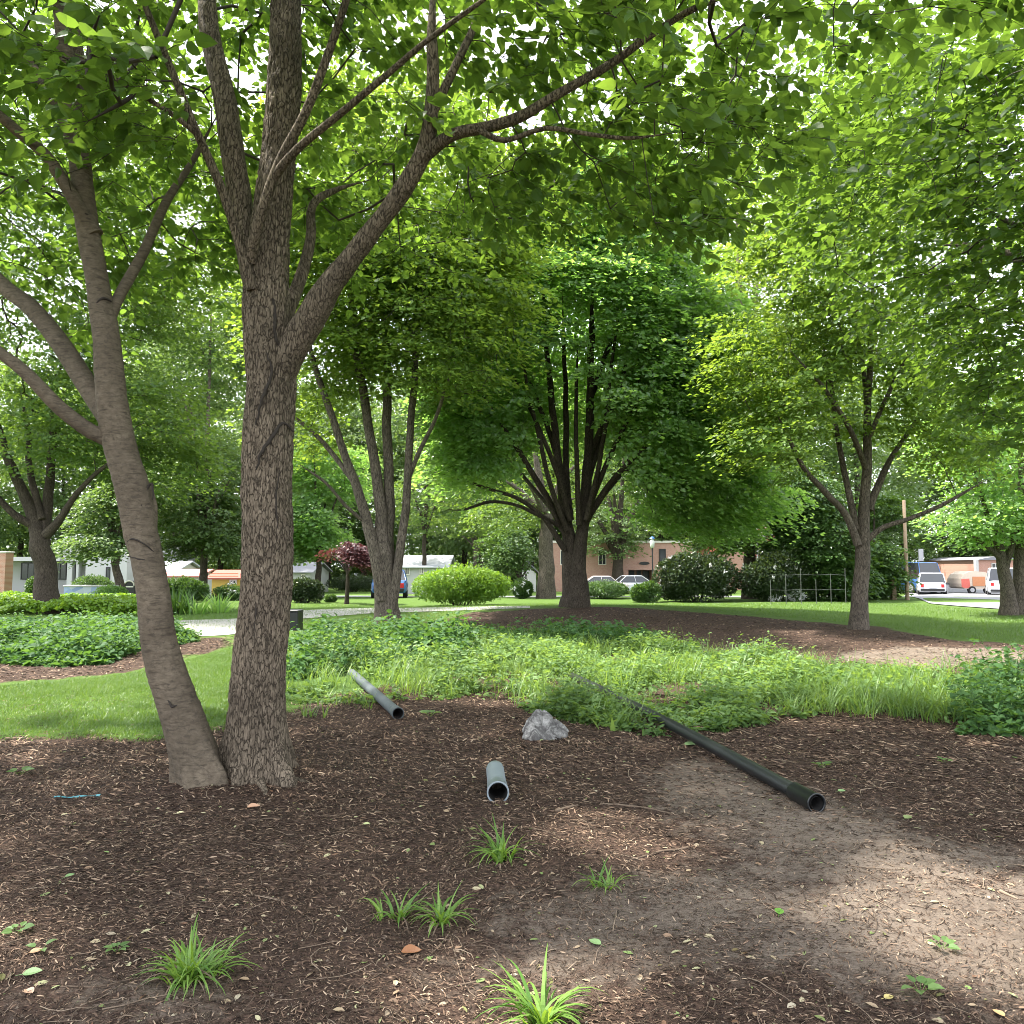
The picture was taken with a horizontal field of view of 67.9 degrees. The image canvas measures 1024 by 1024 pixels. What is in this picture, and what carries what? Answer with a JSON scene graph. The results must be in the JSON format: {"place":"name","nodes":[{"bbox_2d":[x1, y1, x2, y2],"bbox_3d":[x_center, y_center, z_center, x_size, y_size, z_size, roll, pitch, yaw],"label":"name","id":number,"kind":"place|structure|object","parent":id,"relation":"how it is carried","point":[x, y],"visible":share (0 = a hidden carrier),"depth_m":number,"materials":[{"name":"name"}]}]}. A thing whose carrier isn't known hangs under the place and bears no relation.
{"place":"outdoors","nodes":[
{"label":"outdoors","id":0,"kind":"place"},
{"bbox_2d":[12,536,194,593],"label":"white building","id":1,"kind":"structure","parent":0,"point":[23,569],"depth_m":56.22,"materials":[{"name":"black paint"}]},
{"bbox_2d":[20,563,33,579],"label":"window","id":2,"kind":"structure","parent":1,"relation":"in","point":[27,569],"depth_m":57.69,"materials":[{"name":"grey glass"}]},
{"bbox_2d":[58,563,66,579],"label":"window","id":3,"kind":"structure","parent":1,"relation":"in","point":[62,575],"depth_m":57.69,"materials":[{"name":"grey glass"}]},
{"bbox_2d":[175,606,529,635],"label":"path","id":4,"kind":"structure","parent":0,"point":[227,631],"depth_m":22.78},
{"bbox_2d":[0,569,1023,1023],"bbox_3d":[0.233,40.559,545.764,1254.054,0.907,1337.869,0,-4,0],"label":"ground","id":5,"kind":"structure","parent":0,"point":[752,867],"depth_m":4.01,"materials":[{"name":"soil"}]},
{"bbox_2d":[0,551,14,592],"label":"brick pillar","id":6,"kind":"structure","parent":5,"relation":"on","point":[6,568],"depth_m":37.21,"materials":[{"name":"brick"}]},
{"bbox_2d":[1,921,33,933],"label":"seedling","id":7,"kind":"object","parent":5,"relation":"on","point":[8,930],"visible":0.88,"depth_m":3.34,"materials":[{"name":"green plant"}]},
{"bbox_2d":[23,576,33,592],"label":"clipped shrub","id":8,"kind":"object","parent":5,"relation":"on","point":[28,586],"visible":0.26,"depth_m":40.78,"materials":[{"name":"green plant"}]},
{"bbox_2d":[15,967,41,975],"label":"fallen leaf","id":9,"kind":"object","parent":5,"relation":"on","point":[32,970],"visible":1,"depth_m":2.97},
{"bbox_2d":[63,585,118,593],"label":"mural wall","id":10,"kind":"structure","parent":5,"relation":"on","point":[81,589],"depth_m":35.42,"materials":[{"name":"paint"}]},
{"bbox_2d":[71,573,114,584],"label":"clipped shrub","id":11,"kind":"object","parent":5,"relation":"on","point":[94,580],"visible":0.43,"depth_m":42.50,"materials":[{"name":"green plant"}]},
{"bbox_2d":[0,590,191,615],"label":"lime cover","id":12,"kind":"object","parent":5,"relation":"on","point":[116,603],"visible":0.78,"depth_m":24.88,"materials":[{"name":"green plant"}]},
{"bbox_2d":[0,607,201,667],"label":"leafy bed","id":13,"kind":"object","parent":5,"relation":"on","point":[55,641],"visible":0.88,"depth_m":13.68,"materials":[{"name":"green plant"}]},
{"bbox_2d":[91,584,128,594],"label":"grey shrub","id":14,"kind":"object","parent":5,"relation":"on","point":[112,588],"visible":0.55,"depth_m":33.62,"materials":[{"name":"green plant"}]},
{"bbox_2d":[60,975,161,987],"bbox_3d":[-1.507,1.806,2.925,0.419,0.024,0.038,1,-4,-18],"label":"stick","id":15,"kind":"object","parent":5,"relation":"on","point":[70,986],"visible":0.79,"depth_m":2.89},
{"bbox_2d":[104,941,130,951],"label":"seedling","id":16,"kind":"object","parent":5,"relation":"on","point":[117,944],"visible":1,"depth_m":3.20,"materials":[{"name":"green plant"}]},
{"bbox_2d":[0,0,239,613],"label":"forked tree","id":17,"kind":"object","parent":5,"relation":"on","point":[39,524],"visible":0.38,"depth_m":26.08,"materials":[{"name":"green plant"}]},
{"bbox_2d":[50,451,206,586],"bbox_3d":[-18.582,0.630,36.115,5.494,7.756,7.344,-4,-5,41],"label":"broadleaf tree","id":18,"kind":"object","parent":5,"relation":"on","point":[108,542],"visible":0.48,"depth_m":35.15,"materials":[{"name":"green plant"}]},
{"bbox_2d":[125,580,135,594],"bbox_3d":[-19.717,3.989,39.374,0.578,0.910,0.565,0,-4,0],"label":"arched bin","id":19,"kind":"object","parent":5,"relation":"on","point":[130,585],"visible":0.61,"depth_m":39.16,"materials":[{"name":"white metal"}]},
{"bbox_2d":[0,647,290,741],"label":"lawn grass","id":20,"kind":"structure","parent":5,"relation":"on","point":[82,687],"depth_m":8.76,"materials":[{"name":"plant"}]},
{"bbox_2d":[48,225,246,594],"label":"broadleaf tree","id":21,"kind":"object","parent":5,"relation":"on","point":[203,534],"visible":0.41,"depth_m":40.26,"materials":[{"name":"green plant"}]},
{"bbox_2d":[165,561,199,571],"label":"roof","id":22,"kind":"structure","parent":5,"relation":"on","point":[188,565],"depth_m":59.60,"materials":[{"name":"white paint"}]},
{"bbox_2d":[170,582,197,614],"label":"iris plant","id":23,"kind":"object","parent":5,"relation":"on","point":[177,598],"visible":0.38,"depth_m":25.64,"materials":[{"name":"green plant"}]},
{"bbox_2d":[168,575,209,601],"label":"leafy shrub","id":24,"kind":"object","parent":5,"relation":"on","point":[200,586],"visible":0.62,"depth_m":33.65,"materials":[{"name":"green plant"}]},
{"bbox_2d":[166,569,215,594],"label":"shed","id":25,"kind":"structure","parent":5,"relation":"on","point":[193,573],"depth_m":53.62,"materials":[{"name":"paint"}]},
{"bbox_2d":[128,912,262,1002],"bbox_3d":[-1.249,1.771,2.990,0.491,0.319,0.432,2,-5,-26],"label":"grass tuft","id":26,"kind":"object","parent":5,"relation":"on","point":[188,964],"visible":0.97,"depth_m":2.96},
{"bbox_2d":[179,590,238,614],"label":"iris plant","id":27,"kind":"object","parent":5,"relation":"on","point":[220,605],"visible":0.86,"depth_m":26.20,"materials":[{"name":"green plant"}]},
{"bbox_2d":[0,0,445,789],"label":"leaning tree","id":28,"kind":"object","parent":5,"relation":"on","point":[186,728],"visible":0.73,"depth_m":6.20,"materials":[{"name":"green plant"}]},
{"bbox_2d":[208,570,240,595],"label":"kiosk","id":29,"kind":"object","parent":5,"relation":"on","point":[219,578],"visible":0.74,"depth_m":47.81,"materials":[{"name":"yellow paint"}]},
{"bbox_2d":[211,582,239,600],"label":"flowering shrub","id":30,"kind":"object","parent":5,"relation":"on","point":[225,590],"visible":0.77,"depth_m":35.11,"materials":[{"name":"green plant"}]},
{"bbox_2d":[289,609,303,630],"bbox_3d":[-5.646,2.745,19.288,0.580,0.520,0.524,0,-4,0],"label":"litter bin","id":31,"kind":"object","parent":5,"relation":"on","point":[296,616],"visible":0.42,"depth_m":19.05,"materials":[{"name":"black metal"}]},
{"bbox_2d":[286,691,330,717],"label":"tall weed","id":32,"kind":"object","parent":5,"relation":"on","point":[304,713],"visible":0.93,"depth_m":8.09,"materials":[{"name":"green plant"}]},
{"bbox_2d":[292,575,325,602],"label":"dark shrub","id":33,"kind":"object","parent":5,"relation":"on","point":[309,588],"visible":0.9,"depth_m":32.45,"materials":[{"name":"green plant"}]},
{"bbox_2d":[293,562,332,591],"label":"house","id":34,"kind":"structure","parent":5,"relation":"on","point":[309,570],"depth_m":61.17,"materials":[{"name":"white paint"}]},
{"bbox_2d":[292,437,383,595],"bbox_3d":[-10.099,0.378,40.820,6.178,9.111,6.589,0,-4,0],"label":"broadleaf tree","id":35,"kind":"object","parent":5,"relation":"on","point":[323,534],"visible":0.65,"depth_m":39.95,"materials":[{"name":"green plant"}]},
{"bbox_2d":[315,541,371,603],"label":"purple tree","id":36,"kind":"object","parent":5,"relation":"on","point":[356,555],"visible":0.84,"depth_m":31.92,"materials":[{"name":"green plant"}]},
{"bbox_2d":[325,573,372,591],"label":"dark hedge","id":37,"kind":"object","parent":5,"relation":"on","point":[340,584],"visible":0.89,"depth_m":63.83,"materials":[{"name":"green plant"}]},
{"bbox_2d":[348,669,403,718],"bbox_3d":[-1.747,2.217,9.446,0.132,0.132,3.187,2,-4,-20],"label":"weathered pipe","id":38,"kind":"object","parent":5,"relation":"on","point":[390,706],"visible":0.95,"depth_m":8.75,"materials":[{"name":"plastic"}]},
{"bbox_2d":[285,609,486,681],"bbox_3d":[-2.027,2.239,13.556,4.186,0.985,5.440,1,-4,-16],"label":"ivy cover","id":39,"kind":"object","parent":5,"relation":"on","point":[430,630],"visible":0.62,"depth_m":12.78,"materials":[{"name":"green plant"}]},
{"bbox_2d":[371,569,407,597],"bbox_3d":[-6.368,3.737,39.831,1.814,1.445,4.608,0,-4,-7],"label":"parked car","id":40,"kind":"object","parent":5,"relation":"on","point":[404,587],"visible":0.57,"depth_m":38.02,"materials":[{"name":"blue paint"}]},
{"bbox_2d":[358,884,444,928],"bbox_3d":[-0.516,1.827,3.458,0.433,0.227,0.349,0,-4,0],"label":"grass tuft","id":41,"kind":"object","parent":5,"relation":"on","point":[402,914],"visible":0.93,"depth_m":3.47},
{"bbox_2d":[397,944,421,953],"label":"fallen leaf","id":42,"kind":"object","parent":5,"relation":"on","point":[409,948],"visible":1,"depth_m":3.15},
{"bbox_2d":[204,38,618,629],"bbox_3d":[-2.668,-4.399,19.118,10.504,15.276,9.171,0,-4,0],"label":"multi stem tree","id":43,"kind":"object","parent":5,"relation":"on","point":[426,299],"visible":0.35,"depth_m":18.73,"materials":[{"name":"green plant"}]},
{"bbox_2d":[399,555,456,593],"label":"house","id":44,"kind":"structure","parent":5,"relation":"on","point":[413,567],"depth_m":60.36,"materials":[{"name":"white paint"}]},
{"bbox_2d":[394,430,475,564],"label":"broadleaf tree","id":45,"kind":"object","parent":5,"relation":"on","point":[424,522],"visible":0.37,"depth_m":60.11,"materials":[{"name":"green plant"}]},
{"bbox_2d":[397,880,478,937],"bbox_3d":[-0.313,1.798,3.434,0.376,0.229,0.408,-3,-5,39],"label":"grass tuft","id":46,"kind":"object","parent":5,"relation":"on","point":[440,915],"visible":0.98,"depth_m":3.43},
{"bbox_2d":[411,562,512,605],"bbox_3d":[-1.966,2.876,29.964,4.030,1.865,2.804,0,-4,0],"label":"lime shrub","id":47,"kind":"object","parent":5,"relation":"on","point":[459,585],"visible":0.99,"depth_m":29.21,"materials":[{"name":"green plant"}]},
{"bbox_2d":[430,484,519,568],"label":"broadleaf tree","id":48,"kind":"object","parent":5,"relation":"on","point":[472,536],"visible":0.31,"depth_m":64.77,"materials":[{"name":"green plant"}]},
{"bbox_2d":[486,760,508,801],"bbox_3d":[-0.112,1.920,5.447,0.152,0.152,0.622,0,-4,-3],"label":"grey pipe","id":49,"kind":"object","parent":5,"relation":"on","point":[496,778],"visible":0.97,"depth_m":5.34,"materials":[{"name":"plastic"}]},
{"bbox_2d":[465,814,540,867],"bbox_3d":[-0.071,1.841,4.109,0.471,0.312,0.446,-3,-5,34],"label":"grass tuft","id":50,"kind":"object","parent":5,"relation":"on","point":[499,853],"visible":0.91,"depth_m":4.13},
{"bbox_2d":[470,523,538,580],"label":"broadleaf tree","id":51,"kind":"object","parent":5,"relation":"on","point":[512,555],"visible":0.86,"depth_m":45.41,"materials":[{"name":"green plant"}]},
{"bbox_2d":[0,292,1017,585],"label":"woods","id":52,"kind":"object","parent":5,"relation":"on","point":[14,534],"visible":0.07,"depth_m":76.68,"materials":[{"name":"green plant"}]},
{"bbox_2d":[0,0,1023,795],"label":"straight tree","id":53,"kind":"object","parent":5,"relation":"on","point":[280,338],"visible":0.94,"depth_m":5.68,"materials":[{"name":"green plant"}]},
{"bbox_2d":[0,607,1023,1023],"bbox_3d":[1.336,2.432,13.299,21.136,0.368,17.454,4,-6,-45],"label":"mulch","id":54,"kind":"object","parent":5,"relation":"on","point":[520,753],"visible":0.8,"depth_m":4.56,"materials":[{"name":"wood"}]},
{"bbox_2d":[0,692,1023,1023],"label":"bark fibres","id":55,"kind":"object","parent":54,"relation":"on","point":[482,866],"visible":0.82,"depth_m":4.11,"materials":[{"name":"wood"}]},
{"bbox_2d":[0,704,1023,1023],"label":"twig litter","id":56,"kind":"object","parent":54,"relation":"on","point":[554,892],"visible":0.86,"depth_m":3.65,"materials":[{"name":"wood"}]},
{"bbox_2d":[522,709,568,740],"bbox_3d":[0.313,2.005,7.165,0.440,0.288,0.312,0,-4,0],"label":"rock","id":57,"kind":"object","parent":54,"relation":"on","point":[541,724],"visible":0.91,"depth_m":7.09,"materials":[{"name":"grey stone"}]},
{"bbox_2d":[600,803,699,821],"bbox_3d":[0.903,1.946,4.952,0.673,0.032,0.102,-2,-5,28],"label":"stick","id":58,"kind":"object","parent":54,"relation":"on","point":[644,808],"visible":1,"depth_m":5.01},
{"bbox_2d":[621,846,689,869],"bbox_3d":[0.773,1.899,4.194,0.577,0.032,0.086,3,-5,-39],"label":"stick","id":59,"kind":"object","parent":54,"relation":"on","point":[682,848],"visible":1,"depth_m":4.27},
{"bbox_2d":[0,700,1023,1023],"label":"leaf litter","id":60,"kind":"object","parent":5,"relation":"on","point":[640,976],"visible":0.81,"depth_m":3.33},
{"bbox_2d":[3,601,1023,644],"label":"lawn grass","id":61,"kind":"structure","parent":5,"relation":"on","point":[783,612],"depth_m":24.78,"materials":[{"name":"plant"}]},
{"bbox_2d":[4,750,1023,1023],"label":"soil crumbs","id":62,"kind":"object","parent":5,"relation":"on","point":[648,934],"visible":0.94,"depth_m":3.24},
{"bbox_2d":[511,577,533,598],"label":"flowering shrub","id":63,"kind":"object","parent":5,"relation":"on","point":[522,589],"visible":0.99,"depth_m":37.84,"materials":[{"name":"green plant"}]},
{"bbox_2d":[451,423,608,598],"bbox_3d":[1.109,-0.505,41.213,8.857,10.954,8.757,0,-4,0],"label":"broadleaf tree","id":64,"kind":"object","parent":5,"relation":"on","point":[546,588],"visible":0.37,"depth_m":38.81,"materials":[{"name":"green plant"}]},
{"bbox_2d":[522,561,537,591],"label":"house","id":65,"kind":"structure","parent":5,"relation":"on","point":[531,576],"depth_m":65.76,"materials":[{"name":"paint"}]},
{"bbox_2d":[476,944,607,1023],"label":"grass tuft","id":66,"kind":"object","parent":5,"relation":"on","point":[541,1012],"visible":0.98,"depth_m":2.68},
{"bbox_2d":[469,614,663,646],"bbox_3d":[0.978,2.422,15.417,3.996,0.756,2.753,0,-4,0],"label":"ivy cover","id":67,"kind":"object","parent":5,"relation":"on","point":[606,630],"visible":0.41,"depth_m":14.97,"materials":[{"name":"green plant"}]},
{"bbox_2d":[571,855,636,891],"bbox_3d":[0.452,1.824,3.765,0.289,0.166,0.289,-4,-6,44],"label":"grass tuft","id":68,"kind":"object","parent":5,"relation":"on","point":[608,882],"visible":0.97,"depth_m":3.78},
{"bbox_2d":[391,137,825,607],"bbox_3d":[3.190,-4.518,25.431,14.073,16.001,10.643,0,-4,0],"label":"dark maple","id":69,"kind":"object","parent":5,"relation":"on","point":[638,411],"visible":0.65,"depth_m":22.67,"materials":[{"name":"green plant"}]},
{"bbox_2d":[588,579,628,598],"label":"hedge","id":70,"kind":"object","parent":5,"relation":"on","point":[608,589],"visible":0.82,"depth_m":36.81,"materials":[{"name":"green plant"}]},
{"bbox_2d":[588,576,628,590],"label":"parked car","id":71,"kind":"object","parent":5,"relation":"on","point":[597,578],"visible":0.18,"depth_m":59.03,"materials":[{"name":"paint"}]},
{"bbox_2d":[585,703,640,730],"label":"tall weed","id":72,"kind":"object","parent":5,"relation":"on","point":[613,724],"visible":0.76,"depth_m":7.57,"materials":[{"name":"green plant"}]},
{"bbox_2d":[570,440,661,579],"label":"broadleaf tree","id":73,"kind":"object","parent":5,"relation":"on","point":[615,539],"visible":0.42,"depth_m":64.39,"materials":[{"name":"green plant"}]},
{"bbox_2d":[539,670,701,737],"bbox_3d":[1.124,2.071,8.418,1.522,0.486,2.630,3,-5,-32],"label":"weed cover","id":74,"kind":"object","parent":5,"relation":"on","point":[677,716],"visible":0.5,"depth_m":7.84,"materials":[{"name":"green plant"}]},
{"bbox_2d":[553,541,691,591],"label":"brick building","id":75,"kind":"structure","parent":5,"relation":"on","point":[640,564],"depth_m":65.86,"materials":[{"name":"brown brick"}]},
{"bbox_2d":[616,575,660,590],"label":"parked car","id":76,"kind":"object","parent":5,"relation":"on","point":[630,580],"visible":0.11,"depth_m":60.00,"materials":[{"name":"white paint"}]},
{"bbox_2d":[629,580,662,602],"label":"light shrub","id":77,"kind":"object","parent":5,"relation":"on","point":[646,592],"visible":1,"depth_m":33.71,"materials":[{"name":"green plant"}]},
{"bbox_2d":[285,615,1023,731],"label":"weed cover","id":78,"kind":"object","parent":5,"relation":"on","point":[713,720],"visible":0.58,"depth_m":9.97,"materials":[{"name":"green plant"}]},
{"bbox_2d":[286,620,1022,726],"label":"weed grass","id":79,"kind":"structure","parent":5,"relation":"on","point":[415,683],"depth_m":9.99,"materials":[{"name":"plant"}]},
{"bbox_2d":[651,548,742,601],"bbox_3d":[8.446,2.911,34.332,4.185,2.562,2.494,0,-4,0],"label":"rhododendron","id":80,"kind":"object","parent":5,"relation":"on","point":[684,576],"visible":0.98,"depth_m":33.82,"materials":[{"name":"green plant"}]},
{"bbox_2d":[569,673,825,811],"bbox_3d":[1.422,2.107,7.840,0.132,0.152,5.831,1,-4,-11],"label":"black pipe","id":81,"kind":"object","parent":5,"relation":"on","point":[802,795],"visible":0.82,"depth_m":5.93,"materials":[{"name":"plastic"}]},
{"bbox_2d":[693,547,759,589],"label":"red roofed house","id":82,"kind":"structure","parent":5,"relation":"on","point":[737,560],"depth_m":69.87,"materials":[{"name":"brick"}]},
{"bbox_2d":[639,62,833,598],"bbox_3d":[11.854,-10.395,41.462,11.165,30.525,14.270,0,-4,0],"label":"broadleaf tree","id":83,"kind":"object","parent":5,"relation":"on","point":[748,550],"visible":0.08,"depth_m":38.12,"materials":[{"name":"green plant"}]},
{"bbox_2d":[735,550,825,601],"bbox_3d":[12.143,2.924,34.450,4.331,2.486,2.371,0,-4,0],"label":"rhododendron","id":84,"kind":"object","parent":5,"relation":"on","point":[765,569],"visible":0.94,"depth_m":33.89,"materials":[{"name":"green plant"}]},
{"bbox_2d":[786,589,806,600],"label":"hydrangea","id":85,"kind":"object","parent":5,"relation":"on","point":[798,597],"visible":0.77,"depth_m":33.99,"materials":[{"name":"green plant"}]},
{"bbox_2d":[770,568,845,603],"bbox_3d":[12.393,3.139,31.747,3.583,1.601,0.050,1,-4,-14],"label":"wire fence","id":86,"kind":"object","parent":5,"relation":"on","point":[800,574],"visible":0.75,"depth_m":31.71,"materials":[{"name":"metal"}]},
{"bbox_2d":[752,468,888,600],"bbox_3d":[14.074,1.320,35.910,6.628,6.948,6.299,0,-4,0],"label":"conifer like tree","id":87,"kind":"object","parent":5,"relation":"on","point":[827,555],"visible":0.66,"depth_m":34.59,"materials":[{"name":"green plant"}]},
{"bbox_2d":[677,47,1023,629],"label":"young tree","id":88,"kind":"object","parent":5,"relation":"on","point":[796,407],"visible":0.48,"depth_m":19.08,"materials":[{"name":"green plant"}]},
{"bbox_2d":[829,687,888,719],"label":"tall weed","id":89,"kind":"object","parent":5,"relation":"on","point":[858,711],"visible":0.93,"depth_m":8.16,"materials":[{"name":"green plant"}]},
{"bbox_2d":[762,659,967,723],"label":"weed grass","id":90,"kind":"structure","parent":5,"relation":"on","point":[828,704],"depth_m":8.51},
{"bbox_2d":[724,0,1023,500],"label":"overhanging tree","id":91,"kind":"object","parent":5,"relation":"on","point":[988,112],"visible":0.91,"depth_m":8.37,"materials":[{"name":"green plant"}]},
{"bbox_2d":[868,581,892,599],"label":"green shrub","id":92,"kind":"object","parent":5,"relation":"on","point":[881,594],"visible":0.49,"depth_m":36.08,"materials":[{"name":"green plant"}]},
{"bbox_2d":[856,492,935,599],"bbox_3d":[18.280,1.837,37.576,5.573,5.577,4.254,3,-5,-35],"label":"conifer like tree","id":93,"kind":"object","parent":5,"relation":"on","point":[896,574],"visible":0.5,"depth_m":36.65,"materials":[{"name":"green plant"}]},
{"bbox_2d":[902,500,909,599],"bbox_3d":[18.645,1.841,35.993,0.188,4.828,0.183,0,-4,0],"label":"utility pole","id":94,"kind":"object","parent":5,"relation":"on","point":[907,596],"visible":0.82,"depth_m":35.95,"materials":[{"name":"brown wood"}]},
{"bbox_2d":[901,975,944,993],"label":"seedling","id":95,"kind":"object","parent":5,"relation":"on","point":[931,983],"visible":0.95,"depth_m":2.88,"materials":[{"name":"green plant"}]},
{"bbox_2d":[928,935,960,949],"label":"seedling","id":96,"kind":"object","parent":5,"relation":"on","point":[950,942],"visible":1,"depth_m":3.22,"materials":[{"name":"green plant"}]},
{"bbox_2d":[892,338,1023,615],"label":"twin stem tree","id":97,"kind":"object","parent":5,"relation":"on","point":[1011,597],"visible":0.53,"depth_m":24.47,"materials":[{"name":"green plant"}]},
{"bbox_2d":[924,557,1012,581],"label":"brick hall","id":98,"kind":"structure","parent":5,"relation":"on","point":[948,565],"depth_m":82.22,"materials":[{"name":"brown brick"}]},
{"bbox_2d":[939,638,1023,737],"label":"ivy cover","id":99,"kind":"object","parent":5,"relation":"on","point":[1008,726],"visible":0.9,"depth_m":7.70,"materials":[{"name":"green plant"}]},
{"bbox_2d":[0,0,1023,566],"label":"sky","id":100,"kind":"structure","parent":0,"point":[245,80],"materials":[{"name":"white"}]},
{"bbox_2d":[904,587,999,608],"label":"parking lot","id":101,"kind":"structure","parent":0,"point":[977,594],"depth_m":42.23,"materials":[{"name":"asphalt"}]},
{"bbox_2d":[893,562,940,592],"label":"parked truck","id":102,"kind":"object","parent":101,"relation":"on","point":[926,567],"visible":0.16,"depth_m":60.33,"materials":[{"name":"blue paint"}]},
{"bbox_2d":[916,573,946,594],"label":"parked car","id":103,"kind":"object","parent":101,"relation":"on","point":[933,582],"visible":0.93,"depth_m":55.91,"materials":[{"name":"white paint"}]},
{"bbox_2d":[947,571,986,592],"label":"camper trailer","id":104,"kind":"object","parent":101,"relation":"on","point":[971,581],"visible":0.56,"depth_m":59.79,"materials":[{"name":"beige paint"}]},
{"bbox_2d":[985,568,1012,594],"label":"parked car","id":105,"kind":"object","parent":101,"relation":"on","point":[992,585],"visible":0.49,"depth_m":54.13,"materials":[{"name":"silver metal"}]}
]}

